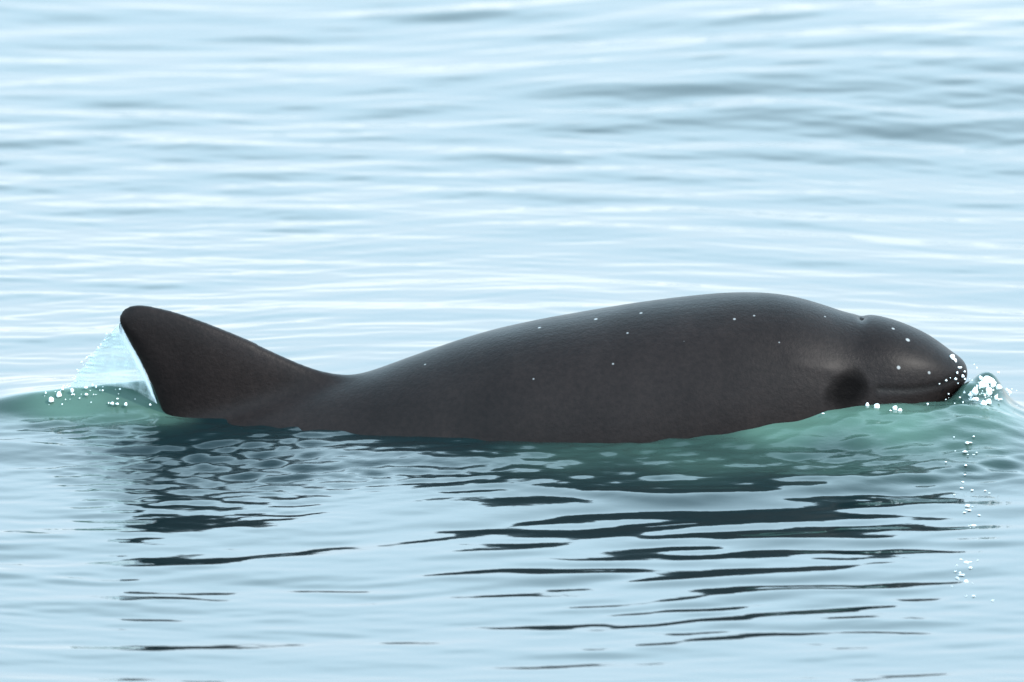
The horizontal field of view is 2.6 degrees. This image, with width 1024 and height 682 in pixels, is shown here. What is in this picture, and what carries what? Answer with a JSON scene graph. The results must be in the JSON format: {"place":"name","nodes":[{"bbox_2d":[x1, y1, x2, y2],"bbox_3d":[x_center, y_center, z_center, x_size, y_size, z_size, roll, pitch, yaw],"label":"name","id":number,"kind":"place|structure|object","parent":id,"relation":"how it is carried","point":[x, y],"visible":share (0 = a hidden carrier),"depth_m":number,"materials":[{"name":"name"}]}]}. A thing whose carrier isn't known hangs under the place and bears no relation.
{"place":"outdoors","nodes":[
{"label":"outdoors","id":0,"kind":"place"},
{"bbox_2d":[0,0,1023,681],"bbox_3d":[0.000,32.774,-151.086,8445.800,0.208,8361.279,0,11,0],"label":"water","id":1,"kind":"structure","parent":0,"point":[346,186],"depth_m":25.72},
{"bbox_2d":[45,327,150,405],"bbox_3d":[-0.466,0.027,25.021,0.121,0.087,0.041,0,11,0],"label":"fin spray","id":2,"kind":"object","parent":1,"relation":"on","point":[59,394],"visible":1,"depth_m":25.02,"materials":[{"name":"white liquid"}]},
{"bbox_2d":[120,292,966,442],"bbox_3d":[-0.177,0.164,25.030,1.378,0.442,0.482,0,11,0],"label":"porpoise","id":3,"kind":"object","parent":1,"relation":"on","point":[687,367],"visible":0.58,"depth_m":24.93,"materials":[{"name":"black"}]},
{"bbox_2d":[86,324,156,402],"bbox_3d":[-0.453,0.024,25.020,0.113,0.098,0.020,3,11,17],"label":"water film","id":4,"kind":"object","parent":3,"relation":"attached to","point":[131,350],"visible":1,"depth_m":25.01,"materials":[{"name":"white liquid"}]},
{"bbox_2d":[821,403,928,413],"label":"cheek bubbles","id":5,"kind":"object","parent":1,"relation":"on","point":[877,406],"visible":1,"depth_m":24.91,"materials":[{"name":"white"}]},
{"bbox_2d":[945,436,993,600],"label":"foam flecks","id":6,"kind":"object","parent":1,"relation":"on","point":[965,512],"visible":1,"depth_m":24.62,"materials":[{"name":"white liquid"}]},
{"bbox_2d":[939,354,1016,404],"bbox_3d":[0.522,0.059,24.952,0.086,0.076,0.062,4,11,19],"label":"snout spray","id":7,"kind":"object","parent":1,"relation":"on","point":[986,381],"visible":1,"depth_m":24.95,"materials":[{"name":"white liquid"}]}
]}

